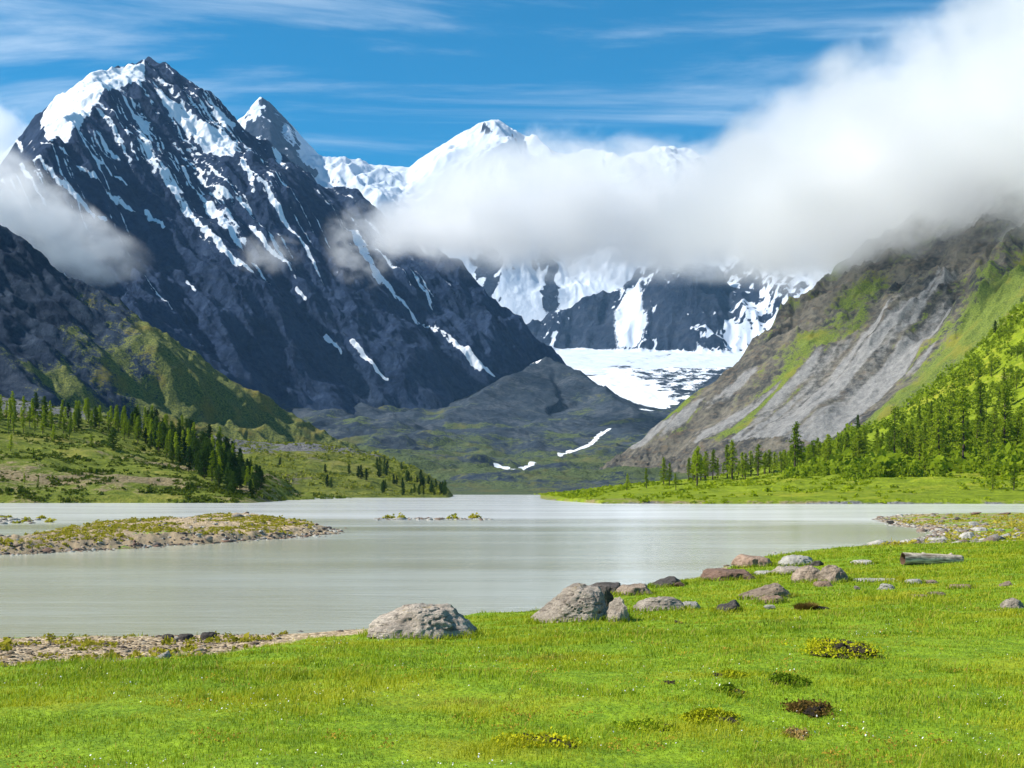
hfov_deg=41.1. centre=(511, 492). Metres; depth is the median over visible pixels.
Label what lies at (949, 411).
larch tree
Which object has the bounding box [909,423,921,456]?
larch tree
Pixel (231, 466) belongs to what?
cedar tree
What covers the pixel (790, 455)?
larch tree
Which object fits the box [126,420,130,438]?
larch tree
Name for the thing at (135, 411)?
cedar tree
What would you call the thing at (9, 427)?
larch tree
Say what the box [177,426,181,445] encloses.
cedar tree
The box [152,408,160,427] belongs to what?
cedar tree
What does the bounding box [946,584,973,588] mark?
rock
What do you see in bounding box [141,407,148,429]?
larch tree
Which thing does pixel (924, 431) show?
larch tree
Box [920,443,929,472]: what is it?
larch tree
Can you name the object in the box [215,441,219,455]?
larch tree
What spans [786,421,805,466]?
larch tree
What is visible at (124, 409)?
larch tree
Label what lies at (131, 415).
cedar tree
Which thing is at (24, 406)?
larch tree
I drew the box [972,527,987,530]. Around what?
rock
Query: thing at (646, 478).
larch tree
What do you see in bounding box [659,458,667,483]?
larch tree
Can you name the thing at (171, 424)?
cedar tree
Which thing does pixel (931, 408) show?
larch tree
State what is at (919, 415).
larch tree
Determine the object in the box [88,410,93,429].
larch tree
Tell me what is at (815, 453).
larch tree
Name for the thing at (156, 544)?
stones
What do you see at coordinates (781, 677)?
earth hummock
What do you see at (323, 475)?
shrubs
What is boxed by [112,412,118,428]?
larch tree
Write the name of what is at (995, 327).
cedar tree
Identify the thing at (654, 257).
snowy mountain
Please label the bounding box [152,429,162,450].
cedar tree
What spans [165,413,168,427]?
larch tree
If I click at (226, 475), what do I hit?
cedar tree
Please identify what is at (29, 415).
larch tree
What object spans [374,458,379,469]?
cedar tree
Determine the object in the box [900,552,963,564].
driftwood log
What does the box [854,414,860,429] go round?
cedar tree
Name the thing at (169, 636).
rock
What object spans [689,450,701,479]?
larch tree
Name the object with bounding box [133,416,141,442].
larch tree
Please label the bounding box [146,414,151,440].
larch tree
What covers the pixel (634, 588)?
rock
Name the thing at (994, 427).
larch tree
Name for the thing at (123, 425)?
larch tree
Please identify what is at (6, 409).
larch tree
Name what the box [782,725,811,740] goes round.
earth hummock
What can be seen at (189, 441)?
larch tree
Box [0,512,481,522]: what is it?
tufts
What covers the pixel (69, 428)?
larch tree
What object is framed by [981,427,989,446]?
larch tree
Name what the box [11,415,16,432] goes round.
larch tree
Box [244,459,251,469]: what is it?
cedar tree
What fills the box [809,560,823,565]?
rock
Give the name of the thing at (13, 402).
larch tree
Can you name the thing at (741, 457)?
larch tree
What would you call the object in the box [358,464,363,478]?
cedar tree
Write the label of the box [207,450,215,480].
larch tree
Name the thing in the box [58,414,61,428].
larch tree
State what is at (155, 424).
cedar tree
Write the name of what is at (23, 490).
shrubs
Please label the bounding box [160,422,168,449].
cedar tree
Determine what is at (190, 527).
stones
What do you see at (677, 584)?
rock
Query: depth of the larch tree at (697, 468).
349.13 m
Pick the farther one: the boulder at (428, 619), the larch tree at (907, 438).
the larch tree at (907, 438)
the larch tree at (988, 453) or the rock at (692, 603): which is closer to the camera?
the rock at (692, 603)
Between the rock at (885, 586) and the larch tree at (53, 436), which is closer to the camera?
the rock at (885, 586)
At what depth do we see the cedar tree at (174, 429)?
426.88 m
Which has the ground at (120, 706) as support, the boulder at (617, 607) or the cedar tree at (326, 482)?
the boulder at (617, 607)
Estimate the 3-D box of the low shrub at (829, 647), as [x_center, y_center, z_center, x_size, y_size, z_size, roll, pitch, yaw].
[3.532,1.676,14.978,1.005,0.157,1.895,0,0,0]
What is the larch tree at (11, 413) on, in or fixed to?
on the hill at (133, 483)
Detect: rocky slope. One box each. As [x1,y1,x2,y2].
[0,225,366,451]
[594,137,1023,475]
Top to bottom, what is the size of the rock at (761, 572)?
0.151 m
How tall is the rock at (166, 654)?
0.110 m
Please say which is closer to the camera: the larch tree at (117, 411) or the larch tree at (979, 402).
the larch tree at (117, 411)
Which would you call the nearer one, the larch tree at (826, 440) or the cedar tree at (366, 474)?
the larch tree at (826, 440)
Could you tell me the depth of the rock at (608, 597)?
23.17 m
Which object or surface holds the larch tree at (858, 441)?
on the hill at (941, 490)
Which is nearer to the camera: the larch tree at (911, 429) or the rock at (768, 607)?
the rock at (768, 607)
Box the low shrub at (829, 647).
[777,636,897,658]
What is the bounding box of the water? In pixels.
[0,495,1023,637]
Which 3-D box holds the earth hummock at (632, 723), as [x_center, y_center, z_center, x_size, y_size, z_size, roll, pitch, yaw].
[0.973,1.713,9.963,0.496,0.114,0.628,0,0,-33]
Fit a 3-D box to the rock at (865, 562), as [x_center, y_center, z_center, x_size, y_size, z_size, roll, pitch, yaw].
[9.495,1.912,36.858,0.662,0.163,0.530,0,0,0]
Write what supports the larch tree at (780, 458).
on the hill at (941, 490)
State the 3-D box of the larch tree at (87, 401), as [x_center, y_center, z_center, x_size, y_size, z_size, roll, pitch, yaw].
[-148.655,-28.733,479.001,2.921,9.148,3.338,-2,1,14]
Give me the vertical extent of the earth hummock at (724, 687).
0.103 m
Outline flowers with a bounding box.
[36,587,1018,767]
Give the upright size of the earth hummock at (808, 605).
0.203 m
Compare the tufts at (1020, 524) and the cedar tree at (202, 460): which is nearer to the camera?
the tufts at (1020, 524)
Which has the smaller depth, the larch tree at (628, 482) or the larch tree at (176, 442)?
the larch tree at (628, 482)
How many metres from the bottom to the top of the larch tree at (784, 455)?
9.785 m
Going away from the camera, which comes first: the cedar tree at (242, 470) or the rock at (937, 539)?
the rock at (937, 539)
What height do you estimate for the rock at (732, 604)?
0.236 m
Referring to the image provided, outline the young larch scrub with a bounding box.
[779,303,1023,480]
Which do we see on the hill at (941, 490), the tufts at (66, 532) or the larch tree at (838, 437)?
the larch tree at (838, 437)
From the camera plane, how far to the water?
48.01 m
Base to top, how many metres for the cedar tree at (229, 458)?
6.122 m
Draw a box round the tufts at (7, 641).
[0,630,287,665]
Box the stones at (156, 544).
[0,522,343,555]
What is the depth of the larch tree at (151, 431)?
445.04 m
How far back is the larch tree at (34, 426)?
427.17 m
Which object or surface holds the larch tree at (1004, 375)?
on the hill at (941, 490)
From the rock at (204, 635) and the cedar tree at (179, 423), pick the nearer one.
the rock at (204, 635)
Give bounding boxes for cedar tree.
[30,392,39,414]
[38,396,48,417]
[66,403,71,417]
[74,408,83,427]
[91,406,100,426]
[106,427,119,448]
[128,412,135,431]
[132,407,141,427]
[142,427,148,443]
[146,433,152,449]
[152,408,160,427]
[152,417,159,438]
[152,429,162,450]
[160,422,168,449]
[166,442,174,460]
[167,420,174,441]
[168,427,182,452]
[174,446,183,466]
[176,419,181,432]
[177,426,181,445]
[179,436,187,462]
[181,446,195,471]
[183,417,187,435]
[184,418,194,442]
[186,419,198,440]
[188,430,195,448]
[192,447,199,466]
[192,450,201,474]
[197,451,209,478]
[198,431,205,446]
[199,446,212,476]
[204,424,215,443]
[212,464,222,486]
[213,432,222,454]
[213,446,226,472]
[221,436,231,451]
[221,468,228,490]
[223,462,238,488]
[225,469,234,490]
[226,453,233,466]
[227,471,240,493]
[230,453,238,468]
[234,468,240,489]
[236,448,245,466]
[236,466,244,488]
[238,453,246,474]
[241,466,245,480]
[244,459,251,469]
[248,479,255,494]
[253,464,259,478]
[253,474,259,489]
[258,470,265,488]
[325,474,329,486]
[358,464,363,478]
[363,468,367,479]
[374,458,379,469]
[377,464,381,476]
[404,470,409,481]
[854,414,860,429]
[992,320,997,332]
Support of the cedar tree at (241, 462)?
on the hill at (133, 483)
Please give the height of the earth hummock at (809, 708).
0.124 m
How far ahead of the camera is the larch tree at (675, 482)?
338.80 m
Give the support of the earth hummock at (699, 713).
on the ground at (120, 706)
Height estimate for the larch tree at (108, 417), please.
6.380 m
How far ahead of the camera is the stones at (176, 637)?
47.79 m
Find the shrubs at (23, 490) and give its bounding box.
[0,396,346,502]
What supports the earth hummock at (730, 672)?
on the ground at (120, 706)
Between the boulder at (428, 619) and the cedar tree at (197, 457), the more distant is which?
the cedar tree at (197, 457)
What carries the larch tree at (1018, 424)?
on the hill at (941, 490)
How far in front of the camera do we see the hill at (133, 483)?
342.00 m
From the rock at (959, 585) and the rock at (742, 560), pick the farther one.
the rock at (742, 560)
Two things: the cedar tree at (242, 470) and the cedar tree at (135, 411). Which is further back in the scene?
the cedar tree at (135, 411)
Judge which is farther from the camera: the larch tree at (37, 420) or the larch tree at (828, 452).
the larch tree at (828, 452)
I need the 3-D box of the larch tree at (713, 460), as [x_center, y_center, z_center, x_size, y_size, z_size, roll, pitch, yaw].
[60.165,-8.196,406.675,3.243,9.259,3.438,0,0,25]
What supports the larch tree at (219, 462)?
on the hill at (133, 483)
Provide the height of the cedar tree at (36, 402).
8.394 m
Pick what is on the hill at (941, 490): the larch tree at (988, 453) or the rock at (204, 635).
the larch tree at (988, 453)
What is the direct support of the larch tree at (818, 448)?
on the hill at (941, 490)
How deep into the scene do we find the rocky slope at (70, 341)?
1380.20 m
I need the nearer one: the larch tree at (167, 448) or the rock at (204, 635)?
the rock at (204, 635)
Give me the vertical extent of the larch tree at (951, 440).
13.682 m
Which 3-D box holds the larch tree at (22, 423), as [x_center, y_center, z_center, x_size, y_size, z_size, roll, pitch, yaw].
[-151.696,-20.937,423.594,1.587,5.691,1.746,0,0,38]
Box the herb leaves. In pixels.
[1,567,1023,767]
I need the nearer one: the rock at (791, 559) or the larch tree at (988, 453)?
the rock at (791, 559)
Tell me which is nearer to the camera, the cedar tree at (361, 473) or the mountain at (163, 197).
the cedar tree at (361, 473)
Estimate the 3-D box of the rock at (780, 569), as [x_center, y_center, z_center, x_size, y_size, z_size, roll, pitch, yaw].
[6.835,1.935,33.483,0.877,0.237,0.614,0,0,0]
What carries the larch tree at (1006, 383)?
on the hill at (941, 490)
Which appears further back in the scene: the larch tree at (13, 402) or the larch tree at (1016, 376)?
the larch tree at (1016, 376)
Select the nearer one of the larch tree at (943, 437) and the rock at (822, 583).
the rock at (822, 583)
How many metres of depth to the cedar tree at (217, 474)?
317.73 m
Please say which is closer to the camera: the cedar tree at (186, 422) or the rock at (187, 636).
the rock at (187, 636)
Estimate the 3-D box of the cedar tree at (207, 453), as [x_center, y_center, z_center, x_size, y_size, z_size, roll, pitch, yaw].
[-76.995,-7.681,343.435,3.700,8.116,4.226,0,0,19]
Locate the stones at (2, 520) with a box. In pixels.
[0,515,493,523]
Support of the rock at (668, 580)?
on the ground at (120, 706)
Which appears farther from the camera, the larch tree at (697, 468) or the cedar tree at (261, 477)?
the larch tree at (697, 468)
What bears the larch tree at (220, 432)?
on the hill at (133, 483)
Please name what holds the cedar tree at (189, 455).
on the hill at (133, 483)
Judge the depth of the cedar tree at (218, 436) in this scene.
437.82 m
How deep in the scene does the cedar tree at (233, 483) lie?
302.08 m
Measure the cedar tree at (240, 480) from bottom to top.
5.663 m
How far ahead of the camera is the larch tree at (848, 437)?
520.55 m
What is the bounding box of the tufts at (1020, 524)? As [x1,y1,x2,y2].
[872,513,1023,544]
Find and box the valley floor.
[285,357,730,494]
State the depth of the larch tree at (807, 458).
565.16 m
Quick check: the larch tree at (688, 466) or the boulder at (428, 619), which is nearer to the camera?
the boulder at (428, 619)
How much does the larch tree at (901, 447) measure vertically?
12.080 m
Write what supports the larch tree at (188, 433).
on the hill at (133, 483)
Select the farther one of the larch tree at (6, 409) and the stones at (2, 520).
the larch tree at (6, 409)
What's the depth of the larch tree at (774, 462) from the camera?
598.17 m
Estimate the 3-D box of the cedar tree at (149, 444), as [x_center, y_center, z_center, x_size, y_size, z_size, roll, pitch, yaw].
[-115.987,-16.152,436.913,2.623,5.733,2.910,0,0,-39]
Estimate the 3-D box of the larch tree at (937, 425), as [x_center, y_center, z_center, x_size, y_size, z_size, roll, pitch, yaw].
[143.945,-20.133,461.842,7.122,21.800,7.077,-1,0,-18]
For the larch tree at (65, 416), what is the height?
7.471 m
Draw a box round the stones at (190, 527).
[1,512,314,550]
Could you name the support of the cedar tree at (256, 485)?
on the hill at (133, 483)
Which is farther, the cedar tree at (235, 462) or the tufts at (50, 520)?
the cedar tree at (235, 462)
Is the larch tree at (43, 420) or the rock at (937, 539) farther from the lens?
the larch tree at (43, 420)
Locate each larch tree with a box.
[0,399,4,420]
[4,401,8,414]
[6,419,10,433]
[6,434,13,450]
[7,399,13,422]
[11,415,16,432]
[12,398,18,414]
[13,406,16,420]
[19,407,24,420]
[20,416,25,432]
[22,396,26,413]
[26,406,31,426]
[30,403,35,419]
[31,415,36,431]
[36,411,39,426]
[40,410,47,433]
[48,400,54,419]
[48,412,53,431]
[51,424,56,440]
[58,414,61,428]
[59,399,63,419]
[62,407,67,426]
[66,419,71,437]
[68,412,73,428]
[72,411,76,431]
[82,398,86,420]
[84,397,90,418]
[85,402,90,422]
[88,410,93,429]
[97,407,101,422]
[106,405,113,426]
[106,412,110,429]
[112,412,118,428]
[113,405,120,430]
[121,405,127,425]
[121,416,126,437]
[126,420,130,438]
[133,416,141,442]
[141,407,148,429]
[143,417,149,433]
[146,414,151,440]
[147,420,154,446]
[155,422,162,450]
[164,436,169,455]
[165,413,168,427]
[167,430,172,452]
[171,432,178,453]
[185,428,190,446]
[187,435,191,449]
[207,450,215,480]
[215,426,223,439]
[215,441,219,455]
[217,456,222,478]
[244,466,249,485]
[624,473,630,489]
[643,468,648,487]
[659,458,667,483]
[666,463,671,484]
[673,473,677,485]
[686,458,692,478]
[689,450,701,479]
[690,446,703,486]
[698,454,705,480]
[702,451,710,478]
[709,449,718,479]
[715,458,720,475]
[721,444,731,477]
[725,440,740,479]
[738,452,744,476]
[741,453,748,478]
[747,450,754,475]
[753,444,765,475]
[762,452,768,473]
[766,449,772,472]
[769,452,777,472]
[777,451,785,471]
[782,450,787,467]
[785,445,793,463]
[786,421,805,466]
[804,447,810,464]
[807,440,817,464]
[816,441,821,454]
[818,442,825,460]
[819,434,833,461]
[823,439,833,461]
[832,442,842,460]
[835,436,843,459]
[840,432,850,459]
[849,429,865,459]
[852,433,867,459]
[861,432,869,457]
[862,430,869,450]
[872,429,882,447]
[874,437,878,454]
[877,440,886,453]
[881,406,906,451]
[884,431,892,451]
[895,434,904,452]
[897,423,914,455]
[909,423,915,446]
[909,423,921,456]
[914,429,923,459]
[917,404,921,418]
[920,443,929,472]
[921,421,930,447]
[925,400,947,454]
[926,412,932,430]
[927,420,945,451]
[928,414,933,431]
[929,401,933,415]
[934,420,947,454]
[942,423,957,457]
[943,395,954,440]
[945,386,976,472]
[951,394,955,415]
[964,379,991,435]
[971,415,982,445]
[981,420,994,451]
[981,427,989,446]
[984,448,990,468]
[988,357,994,376]
[989,404,1001,431]
[990,383,1015,446]
[990,468,996,488]
[994,387,1001,406]
[998,416,1014,441]
[1000,367,1008,383]
[1004,381,1010,400]
[1008,462,1018,489]
[1010,411,1022,444]
[1013,371,1021,388]
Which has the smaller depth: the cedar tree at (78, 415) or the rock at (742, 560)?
the rock at (742, 560)
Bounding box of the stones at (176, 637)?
[148,514,952,638]
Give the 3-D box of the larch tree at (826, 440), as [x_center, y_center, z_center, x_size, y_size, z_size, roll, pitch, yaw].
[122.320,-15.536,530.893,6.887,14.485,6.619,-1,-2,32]
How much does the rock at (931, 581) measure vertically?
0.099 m
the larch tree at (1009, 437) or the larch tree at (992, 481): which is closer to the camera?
the larch tree at (992, 481)
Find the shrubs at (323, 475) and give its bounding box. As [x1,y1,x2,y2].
[197,434,447,495]
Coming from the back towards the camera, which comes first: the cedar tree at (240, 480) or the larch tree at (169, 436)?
the larch tree at (169, 436)
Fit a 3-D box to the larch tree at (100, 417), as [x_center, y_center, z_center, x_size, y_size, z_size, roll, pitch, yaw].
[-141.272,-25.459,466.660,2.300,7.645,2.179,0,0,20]
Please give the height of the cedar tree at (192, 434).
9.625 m
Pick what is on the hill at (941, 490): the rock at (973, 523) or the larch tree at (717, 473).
the larch tree at (717, 473)
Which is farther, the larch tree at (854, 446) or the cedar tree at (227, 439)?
the larch tree at (854, 446)
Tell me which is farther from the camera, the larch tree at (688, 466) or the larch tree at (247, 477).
the larch tree at (688, 466)
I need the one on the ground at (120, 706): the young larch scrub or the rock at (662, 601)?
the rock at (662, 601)
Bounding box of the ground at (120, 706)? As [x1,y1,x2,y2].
[0,512,1023,767]
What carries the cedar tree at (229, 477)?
on the hill at (133, 483)
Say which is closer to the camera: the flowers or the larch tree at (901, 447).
the flowers
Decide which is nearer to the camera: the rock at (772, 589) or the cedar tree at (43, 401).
the rock at (772, 589)
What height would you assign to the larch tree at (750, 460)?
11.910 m
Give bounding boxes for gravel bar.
[0,512,338,554]
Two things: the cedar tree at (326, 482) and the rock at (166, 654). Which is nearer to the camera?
the rock at (166, 654)
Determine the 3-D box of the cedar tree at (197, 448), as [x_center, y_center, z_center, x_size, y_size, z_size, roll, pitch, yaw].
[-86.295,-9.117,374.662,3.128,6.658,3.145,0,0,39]
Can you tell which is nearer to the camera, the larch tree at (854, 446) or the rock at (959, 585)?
the rock at (959, 585)
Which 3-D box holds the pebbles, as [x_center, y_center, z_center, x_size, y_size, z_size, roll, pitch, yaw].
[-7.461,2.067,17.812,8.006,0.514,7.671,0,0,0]
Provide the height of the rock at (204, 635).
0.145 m
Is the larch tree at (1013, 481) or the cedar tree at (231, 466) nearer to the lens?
the larch tree at (1013, 481)
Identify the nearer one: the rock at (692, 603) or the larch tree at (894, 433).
the rock at (692, 603)
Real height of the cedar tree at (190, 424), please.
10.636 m
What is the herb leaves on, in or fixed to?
on the ground at (120, 706)
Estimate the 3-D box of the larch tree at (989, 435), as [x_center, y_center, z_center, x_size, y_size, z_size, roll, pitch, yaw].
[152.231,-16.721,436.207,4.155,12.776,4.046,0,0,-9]
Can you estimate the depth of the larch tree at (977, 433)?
481.13 m
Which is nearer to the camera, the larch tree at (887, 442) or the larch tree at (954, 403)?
the larch tree at (887, 442)
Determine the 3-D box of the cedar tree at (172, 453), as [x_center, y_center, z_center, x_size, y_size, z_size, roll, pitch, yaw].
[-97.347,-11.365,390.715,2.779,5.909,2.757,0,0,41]
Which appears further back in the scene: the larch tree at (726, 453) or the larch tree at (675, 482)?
the larch tree at (726, 453)
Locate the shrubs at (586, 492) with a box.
[535,309,1023,503]
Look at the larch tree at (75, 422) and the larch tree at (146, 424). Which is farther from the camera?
the larch tree at (146, 424)
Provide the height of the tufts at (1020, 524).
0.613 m
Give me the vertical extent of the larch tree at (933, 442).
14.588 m
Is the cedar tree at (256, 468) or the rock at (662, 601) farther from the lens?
the cedar tree at (256, 468)
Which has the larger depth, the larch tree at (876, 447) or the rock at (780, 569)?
the larch tree at (876, 447)
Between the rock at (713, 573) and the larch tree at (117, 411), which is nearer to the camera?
the rock at (713, 573)
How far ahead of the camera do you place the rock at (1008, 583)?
26.42 m
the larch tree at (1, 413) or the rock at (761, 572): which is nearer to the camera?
the rock at (761, 572)
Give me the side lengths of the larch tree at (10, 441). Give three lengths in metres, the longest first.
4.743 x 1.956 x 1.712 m
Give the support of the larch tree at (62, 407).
on the hill at (133, 483)
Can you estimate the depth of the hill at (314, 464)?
675.89 m
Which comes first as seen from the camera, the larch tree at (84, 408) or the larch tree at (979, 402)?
the larch tree at (84, 408)
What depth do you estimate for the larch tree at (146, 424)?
457.56 m
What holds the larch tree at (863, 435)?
on the hill at (941, 490)
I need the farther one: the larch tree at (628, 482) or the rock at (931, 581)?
the larch tree at (628, 482)
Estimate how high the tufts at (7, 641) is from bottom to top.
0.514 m
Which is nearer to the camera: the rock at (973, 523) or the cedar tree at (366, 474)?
the rock at (973, 523)
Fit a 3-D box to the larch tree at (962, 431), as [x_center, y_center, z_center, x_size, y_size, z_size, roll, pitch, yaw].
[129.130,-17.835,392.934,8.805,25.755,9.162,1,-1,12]
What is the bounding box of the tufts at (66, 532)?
[0,512,313,551]
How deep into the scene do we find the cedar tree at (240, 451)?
429.00 m
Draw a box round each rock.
[157,650,171,658]
[162,634,173,638]
[178,633,193,639]
[200,632,216,639]
[590,582,620,593]
[602,589,613,606]
[615,583,652,595]
[633,596,684,611]
[649,576,680,587]
[674,582,684,586]
[683,601,699,607]
[700,568,754,580]
[714,600,739,611]
[731,554,771,567]
[739,583,789,599]
[754,570,770,574]
[759,595,783,603]
[764,605,774,609]
[771,566,799,574]
[778,555,812,566]
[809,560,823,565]
[813,580,832,586]
[850,560,874,564]
[855,578,896,581]
[878,583,894,589]
[905,579,921,584]
[922,580,937,583]
[927,537,946,540]
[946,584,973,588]
[958,532,975,538]
[968,521,979,524]
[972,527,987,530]
[999,581,1012,585]
[1000,598,1023,608]
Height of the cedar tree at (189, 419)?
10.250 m
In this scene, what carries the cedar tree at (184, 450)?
on the hill at (133, 483)
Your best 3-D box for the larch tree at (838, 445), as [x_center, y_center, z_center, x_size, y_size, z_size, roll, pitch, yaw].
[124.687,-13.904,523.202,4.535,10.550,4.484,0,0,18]
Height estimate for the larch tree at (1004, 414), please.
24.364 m
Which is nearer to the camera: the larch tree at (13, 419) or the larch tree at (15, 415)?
the larch tree at (13, 419)
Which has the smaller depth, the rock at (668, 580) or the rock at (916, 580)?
the rock at (916, 580)
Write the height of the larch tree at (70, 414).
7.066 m
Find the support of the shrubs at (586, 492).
on the hill at (941, 490)
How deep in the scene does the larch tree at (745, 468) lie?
396.98 m
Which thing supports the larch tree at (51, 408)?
on the hill at (133, 483)
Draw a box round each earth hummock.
[488,727,590,750]
[610,718,679,732]
[675,706,741,724]
[709,683,745,696]
[713,667,749,678]
[764,672,812,688]
[780,698,838,717]
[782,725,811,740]
[792,601,828,610]
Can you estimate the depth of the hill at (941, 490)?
318.23 m
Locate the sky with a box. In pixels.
[0,0,1023,204]
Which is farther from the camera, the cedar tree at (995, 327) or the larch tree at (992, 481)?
the cedar tree at (995, 327)
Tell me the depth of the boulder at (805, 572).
29.69 m
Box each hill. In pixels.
[0,397,312,502]
[196,435,452,497]
[540,302,1023,503]
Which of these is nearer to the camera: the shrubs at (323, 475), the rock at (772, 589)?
the rock at (772, 589)
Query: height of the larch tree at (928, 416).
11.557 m
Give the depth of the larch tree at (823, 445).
533.86 m
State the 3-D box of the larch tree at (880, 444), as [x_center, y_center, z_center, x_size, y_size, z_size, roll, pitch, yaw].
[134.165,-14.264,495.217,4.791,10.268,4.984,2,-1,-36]
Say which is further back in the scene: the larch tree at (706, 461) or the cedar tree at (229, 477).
the larch tree at (706, 461)
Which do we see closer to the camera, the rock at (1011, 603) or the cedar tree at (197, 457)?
the rock at (1011, 603)
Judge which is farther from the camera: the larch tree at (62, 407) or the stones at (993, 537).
the larch tree at (62, 407)
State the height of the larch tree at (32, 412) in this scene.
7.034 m
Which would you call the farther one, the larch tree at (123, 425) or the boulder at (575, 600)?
the larch tree at (123, 425)
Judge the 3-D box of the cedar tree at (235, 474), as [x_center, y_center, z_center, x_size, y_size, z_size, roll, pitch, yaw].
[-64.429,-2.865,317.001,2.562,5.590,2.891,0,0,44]
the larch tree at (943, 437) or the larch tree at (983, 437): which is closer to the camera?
the larch tree at (983, 437)
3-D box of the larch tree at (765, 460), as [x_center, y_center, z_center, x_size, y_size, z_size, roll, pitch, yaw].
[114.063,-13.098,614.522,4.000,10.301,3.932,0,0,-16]
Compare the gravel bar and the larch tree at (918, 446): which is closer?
the gravel bar
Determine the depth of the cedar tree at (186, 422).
489.90 m
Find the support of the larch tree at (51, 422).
on the hill at (133, 483)
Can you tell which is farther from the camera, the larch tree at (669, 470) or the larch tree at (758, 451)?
the larch tree at (758, 451)
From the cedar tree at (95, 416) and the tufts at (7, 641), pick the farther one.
the cedar tree at (95, 416)
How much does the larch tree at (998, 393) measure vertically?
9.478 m
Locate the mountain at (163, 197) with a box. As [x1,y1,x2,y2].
[0,56,565,414]
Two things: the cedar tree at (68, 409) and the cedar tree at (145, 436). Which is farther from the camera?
the cedar tree at (68, 409)
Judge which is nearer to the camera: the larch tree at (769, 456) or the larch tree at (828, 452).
the larch tree at (828, 452)
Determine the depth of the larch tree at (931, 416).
579.46 m
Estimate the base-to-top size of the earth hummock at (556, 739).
0.128 m
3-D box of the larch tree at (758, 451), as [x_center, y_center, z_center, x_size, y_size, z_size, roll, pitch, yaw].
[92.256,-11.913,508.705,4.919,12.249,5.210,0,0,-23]
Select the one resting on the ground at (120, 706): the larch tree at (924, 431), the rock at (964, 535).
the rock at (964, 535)
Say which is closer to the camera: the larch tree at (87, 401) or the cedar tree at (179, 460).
the cedar tree at (179, 460)
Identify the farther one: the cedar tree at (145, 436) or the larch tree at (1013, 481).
the cedar tree at (145, 436)
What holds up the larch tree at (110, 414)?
on the hill at (133, 483)
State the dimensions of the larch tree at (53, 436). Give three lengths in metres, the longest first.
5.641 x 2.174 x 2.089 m
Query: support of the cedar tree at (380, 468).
on the hill at (314, 464)
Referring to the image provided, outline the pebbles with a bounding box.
[0,632,280,666]
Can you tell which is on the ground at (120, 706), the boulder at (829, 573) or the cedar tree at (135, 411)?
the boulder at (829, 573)
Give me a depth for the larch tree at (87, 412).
474.50 m
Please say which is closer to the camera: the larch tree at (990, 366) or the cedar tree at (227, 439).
the cedar tree at (227, 439)
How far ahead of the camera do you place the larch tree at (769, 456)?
615.83 m
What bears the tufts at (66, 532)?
on the gravel bar
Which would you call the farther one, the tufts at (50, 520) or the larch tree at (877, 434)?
the larch tree at (877, 434)
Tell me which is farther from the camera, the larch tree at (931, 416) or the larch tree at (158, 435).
the larch tree at (931, 416)
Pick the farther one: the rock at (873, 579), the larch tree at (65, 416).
the larch tree at (65, 416)
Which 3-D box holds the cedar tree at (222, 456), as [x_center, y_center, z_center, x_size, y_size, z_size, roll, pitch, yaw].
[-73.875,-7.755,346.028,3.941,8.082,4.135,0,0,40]
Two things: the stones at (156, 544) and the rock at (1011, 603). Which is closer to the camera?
the rock at (1011, 603)
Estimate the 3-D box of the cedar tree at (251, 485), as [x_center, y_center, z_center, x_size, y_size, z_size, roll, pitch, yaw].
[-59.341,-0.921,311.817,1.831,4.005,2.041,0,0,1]
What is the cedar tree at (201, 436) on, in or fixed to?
on the hill at (133, 483)
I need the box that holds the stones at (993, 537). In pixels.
[863,513,1023,545]
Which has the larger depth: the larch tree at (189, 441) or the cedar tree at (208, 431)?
the cedar tree at (208, 431)
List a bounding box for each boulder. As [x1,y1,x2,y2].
[367,603,476,639]
[531,583,606,622]
[603,597,629,621]
[791,565,819,582]
[816,565,847,582]
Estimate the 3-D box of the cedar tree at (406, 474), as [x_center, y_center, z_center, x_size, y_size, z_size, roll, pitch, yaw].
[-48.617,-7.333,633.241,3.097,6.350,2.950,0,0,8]
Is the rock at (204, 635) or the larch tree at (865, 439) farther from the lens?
the larch tree at (865, 439)
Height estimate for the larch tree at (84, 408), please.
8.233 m
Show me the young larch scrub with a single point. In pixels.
(1002, 460)
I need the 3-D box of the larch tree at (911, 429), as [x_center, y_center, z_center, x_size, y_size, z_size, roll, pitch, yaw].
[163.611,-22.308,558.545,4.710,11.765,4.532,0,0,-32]
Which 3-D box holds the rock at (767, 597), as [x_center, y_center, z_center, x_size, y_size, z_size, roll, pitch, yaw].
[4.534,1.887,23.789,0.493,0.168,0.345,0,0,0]
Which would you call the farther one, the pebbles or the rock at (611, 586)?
the rock at (611, 586)
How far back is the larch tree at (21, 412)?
429.77 m
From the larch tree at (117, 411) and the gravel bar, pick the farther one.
the larch tree at (117, 411)
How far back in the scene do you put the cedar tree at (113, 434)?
389.21 m
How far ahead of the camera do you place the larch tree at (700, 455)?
409.09 m

